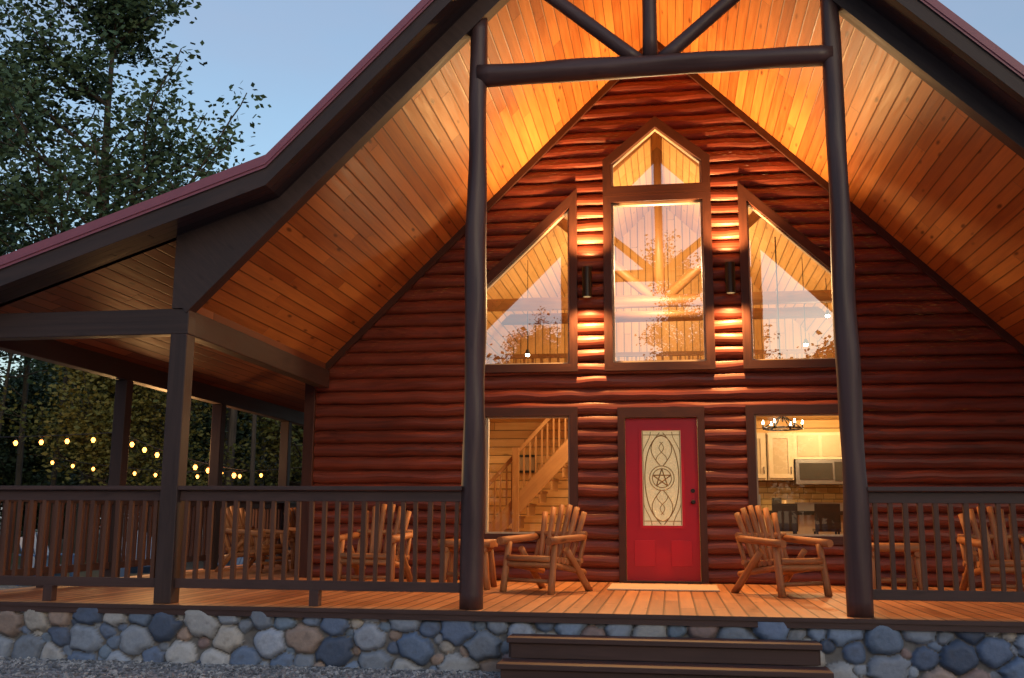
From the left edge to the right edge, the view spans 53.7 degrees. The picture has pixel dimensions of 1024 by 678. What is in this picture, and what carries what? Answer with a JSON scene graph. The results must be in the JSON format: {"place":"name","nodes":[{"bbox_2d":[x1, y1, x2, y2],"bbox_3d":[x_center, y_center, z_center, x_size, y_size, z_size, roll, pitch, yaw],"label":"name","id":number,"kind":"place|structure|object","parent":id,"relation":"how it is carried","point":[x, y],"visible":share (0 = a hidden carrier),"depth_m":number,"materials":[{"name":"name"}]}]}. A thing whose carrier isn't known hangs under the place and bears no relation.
{"place":"outdoors","nodes":[
{"label":"outdoors","id":0,"kind":"place"},
{"bbox_2d":[0,656,499,677],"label":"gravel","id":1,"kind":"structure","parent":0,"point":[218,673],"depth_m":8.50,"materials":[{"name":"grey gravel"}]},
{"bbox_2d":[0,518,499,677],"bbox_3d":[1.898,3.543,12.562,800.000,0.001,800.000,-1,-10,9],"label":"ground","id":2,"kind":"structure","parent":0,"point":[189,566],"depth_m":8.59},
{"bbox_2d":[0,390,17,478],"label":"maple tree","id":3,"kind":"object","parent":2,"relation":"on","point":[4,393],"visible":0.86,"depth_m":26.79,"materials":[{"name":"green plant"}]},
{"bbox_2d":[16,532,74,585],"bbox_3d":[-8.690,4.097,18.862,0.959,1.021,0.800,-5,-12,30],"label":"adirondack chair","id":4,"kind":"object","parent":2,"relation":"on","point":[59,574],"visible":0.12,"depth_m":18.89,"materials":[{"name":"grey plastic"}]},
{"bbox_2d":[0,0,119,416],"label":"oak tree","id":5,"kind":"object","parent":2,"relation":"on","point":[4,230],"visible":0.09,"depth_m":33.92,"materials":[{"name":"green plant"}]},
{"bbox_2d":[0,0,270,561],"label":"oak tree","id":6,"kind":"object","parent":2,"relation":"on","point":[130,23],"visible":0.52,"depth_m":29.72,"materials":[{"name":"green plant"}]},
{"bbox_2d":[120,533,151,576],"bbox_3d":[-7.103,4.171,19.230,0.800,1.021,0.959,5,-11,-25],"label":"adirondack chair","id":7,"kind":"object","parent":2,"relation":"on","point":[146,569],"visible":0.2,"depth_m":19.13,"materials":[{"name":"blue plastic"}]},
{"bbox_2d":[0,363,272,490],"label":"maple tree","id":8,"kind":"object","parent":2,"relation":"on","point":[98,417],"visible":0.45,"depth_m":26.18,"materials":[{"name":"green plant"}]},
{"bbox_2d":[0,353,302,561],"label":"forest","id":9,"kind":"object","parent":2,"relation":"on","point":[13,472],"visible":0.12,"depth_m":41.99,"materials":[{"name":"green plant"}]},
{"bbox_2d":[0,432,301,477],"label":"string lights","id":10,"kind":"object","parent":9,"relation":"hanging from","point":[15,443],"visible":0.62,"depth_m":17.51,"materials":[{"name":"glass"},{"name":"black plastic wire"}]},
{"bbox_2d":[201,553,242,565],"bbox_3d":[-5.521,4.332,20.086,0.800,1.021,0.959,-7,-13,37],"label":"adirondack chair","id":11,"kind":"object","parent":2,"relation":"on","point":[239,560],"visible":0.04,"depth_m":20.24,"materials":[{"name":"blue plastic"}]},
{"bbox_2d":[189,407,303,490],"bbox_3d":[-5.969,2.315,31.503,7.097,8.965,8.333,-7,-13,37],"label":"maple tree","id":12,"kind":"object","parent":2,"relation":"on","point":[267,434],"visible":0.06,"depth_m":30.43,"materials":[{"name":"green plant"}]},
{"bbox_2d":[0,577,1023,677],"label":"stone foundation","id":13,"kind":"object","parent":2,"relation":"on","point":[262,638],"visible":0.43,"depth_m":8.76,"materials":[{"name":"grey stone"}]},
{"bbox_2d":[0,560,1023,632],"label":"wooden deck","id":14,"kind":"structure","parent":13,"relation":"on","point":[753,605],"depth_m":9.25,"materials":[{"name":"brown wood"}]},
{"bbox_2d":[215,506,292,572],"bbox_3d":[-3.777,2.934,14.803,0.848,0.975,0.725,-4,-11,23],"label":"log chair","id":15,"kind":"object","parent":14,"relation":"on","point":[253,540],"visible":0.46,"depth_m":14.71,"materials":[{"name":"brown wood"}]},
{"bbox_2d":[262,532,295,568],"bbox_3d":[-3.579,3.307,15.822,0.600,0.552,0.537,-1,-10,9],"label":"log side table","id":16,"kind":"object","parent":14,"relation":"on","point":[292,541],"visible":0.25,"depth_m":15.60,"materials":[{"name":"brown wood"}]},
{"bbox_2d":[279,507,295,564],"bbox_3d":[-3.344,3.312,16.924,0.848,0.975,0.722,-3,-11,19],"label":"log chair","id":17,"kind":"object","parent":14,"relation":"on","point":[292,520],"visible":0.09,"depth_m":16.90,"materials":[{"name":"brown wood"}]},
{"bbox_2d":[332,504,412,581],"bbox_3d":[-1.560,2.378,11.601,0.727,0.974,0.849,-2,-10,13],"label":"log chair","id":18,"kind":"object","parent":14,"relation":"on","point":[395,560],"visible":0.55,"depth_m":11.69,"materials":[{"name":"brown wood"}]},
{"bbox_2d":[438,539,497,589],"bbox_3d":[-0.501,2.571,11.566,0.601,0.551,0.538,-1,-10,9],"label":"log side table","id":19,"kind":"object","parent":14,"relation":"on","point":[489,561],"visible":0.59,"depth_m":11.41,"materials":[{"name":"brown wood"}]},
{"bbox_2d":[0,0,1023,617],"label":"log cabin","id":20,"kind":"object","parent":14,"relation":"on","point":[378,256],"visible":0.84,"depth_m":12.57,"materials":[{"name":"brown wood"}]},
{"bbox_2d":[519,455,534,472],"bbox_3d":[0.247,2.240,18.156,0.400,0.320,0.030,-1,-10,9],"label":"picture frame","id":21,"kind":"object","parent":20,"relation":"attached to","point":[526,463],"visible":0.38,"depth_m":18.15,"materials":[{"name":"wood"}]},
{"bbox_2d":[525,260,529,355],"bbox_3d":[0.258,-0.514,16.626,0.097,1.610,0.097,-1,-10,9],"label":"pendant lamp","id":22,"kind":"object","parent":20,"relation":"hanging from","point":[527,352],"visible":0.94,"depth_m":16.57,"materials":[{"name":"white metal"}]},
{"bbox_2d":[489,418,567,531],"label":"staircase","id":23,"kind":"structure","parent":20,"relation":"on","point":[528,492],"depth_m":16.10,"materials":[{"name":"brown wood"}]},
{"bbox_2d":[582,266,591,297],"bbox_3d":[0.989,-0.738,13.303,0.122,0.400,0.221,-1,-10,9],"label":"wall sconce","id":24,"kind":"object","parent":20,"relation":"attached to","point":[586,281],"depth_m":13.21,"materials":[{"name":"black metal"}]},
{"bbox_2d":[484,116,842,583],"bbox_3d":[1.920,0.030,13.193,4.900,6.140,0.185,-1,-10,9],"label":"window and door trim","id":25,"kind":"structure","parent":20,"relation":"in","point":[679,191],"depth_m":13.14,"materials":[{"name":"brown wood"}]},
{"bbox_2d":[623,418,704,583],"bbox_3d":[1.901,2.028,12.796,1.000,2.065,0.170,-1,-10,9],"label":"front door","id":26,"kind":"structure","parent":20,"relation":"in","point":[663,524],"depth_m":12.83,"materials":[{"name":"red paint"}]},
{"bbox_2d":[725,261,735,293],"bbox_3d":[2.808,-0.777,13.025,0.122,0.400,0.221,-1,-10,9],"label":"wall sconce","id":27,"kind":"object","parent":20,"relation":"attached to","point":[730,276],"depth_m":12.93,"materials":[{"name":"black metal"}]},
{"bbox_2d":[762,237,802,430],"bbox_3d":[3.971,-0.111,15.047,0.592,2.912,0.583,-1,-10,9],"label":"chandelier","id":28,"kind":"object","parent":20,"relation":"hanging from","point":[790,427],"visible":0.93,"depth_m":14.98,"materials":[{"name":"black metal"}]},
{"bbox_2d":[802,262,808,345],"bbox_3d":[4.606,-0.596,15.959,0.097,1.430,0.097,-1,-10,9],"label":"pendant lamp","id":29,"kind":"object","parent":20,"relation":"hanging from","point":[805,342],"visible":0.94,"depth_m":15.88,"materials":[{"name":"white glass"}]},
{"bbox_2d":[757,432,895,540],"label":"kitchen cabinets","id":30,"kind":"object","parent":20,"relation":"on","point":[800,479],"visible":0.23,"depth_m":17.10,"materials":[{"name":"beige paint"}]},
{"bbox_2d":[824,278,830,316],"bbox_3d":[4.952,-0.653,15.915,0.097,0.630,0.097,-1,-10,9],"label":"pendant lamp","id":31,"kind":"object","parent":20,"relation":"hanging from","point":[827,313],"visible":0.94,"depth_m":15.85,"materials":[{"name":"white glass"}]},
{"bbox_2d":[0,486,1023,605],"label":"porch railing","id":32,"kind":"object","parent":14,"relation":"on","point":[270,500],"visible":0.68,"depth_m":9.23,"materials":[{"name":"brown wood"}]},
{"bbox_2d":[497,504,592,594],"bbox_3d":[0.376,2.310,11.152,0.732,0.976,0.848,-7,-12,36],"label":"log chair","id":33,"kind":"object","parent":14,"relation":"on","point":[539,561],"visible":1,"depth_m":11.09,"materials":[{"name":"brown wood"}]},
{"bbox_2d":[607,583,719,591],"bbox_3d":[1.745,2.861,11.654,1.240,0.016,0.950,-1,-10,9],"label":"doormat","id":34,"kind":"object","parent":14,"relation":"on","point":[664,587],"visible":1,"depth_m":11.50,"materials":[{"name":"beige fabric"}]},
{"bbox_2d":[731,505,833,597],"bbox_3d":[2.876,2.273,10.867,0.730,0.973,0.849,5,-11,-27],"label":"log chair","id":35,"kind":"object","parent":14,"relation":"on","point":[778,561],"visible":1,"depth_m":10.80,"materials":[{"name":"brown wood"}]},
{"bbox_2d":[872,543,921,589],"bbox_3d":[4.102,2.481,10.910,0.600,0.553,0.541,-1,-10,9],"label":"log side table","id":36,"kind":"object","parent":14,"relation":"on","point":[899,547],"visible":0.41,"depth_m":10.70,"materials":[{"name":"brown wood"}]},
{"bbox_2d":[957,506,1023,591],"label":"log chair","id":37,"kind":"object","parent":14,"relation":"on","point":[993,562],"visible":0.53,"depth_m":10.88,"materials":[{"name":"brown wood"}]},
{"bbox_2d":[0,0,1023,518],"label":"sky","id":38,"kind":"structure","parent":0,"point":[294,52],"materials":[{"name":"blue"}]},
{"bbox_2d":[496,633,833,677],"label":"wooden steps","id":39,"kind":"structure","parent":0,"point":[766,657],"depth_m":8.00,"materials":[{"name":"brown wood"}]}
]}

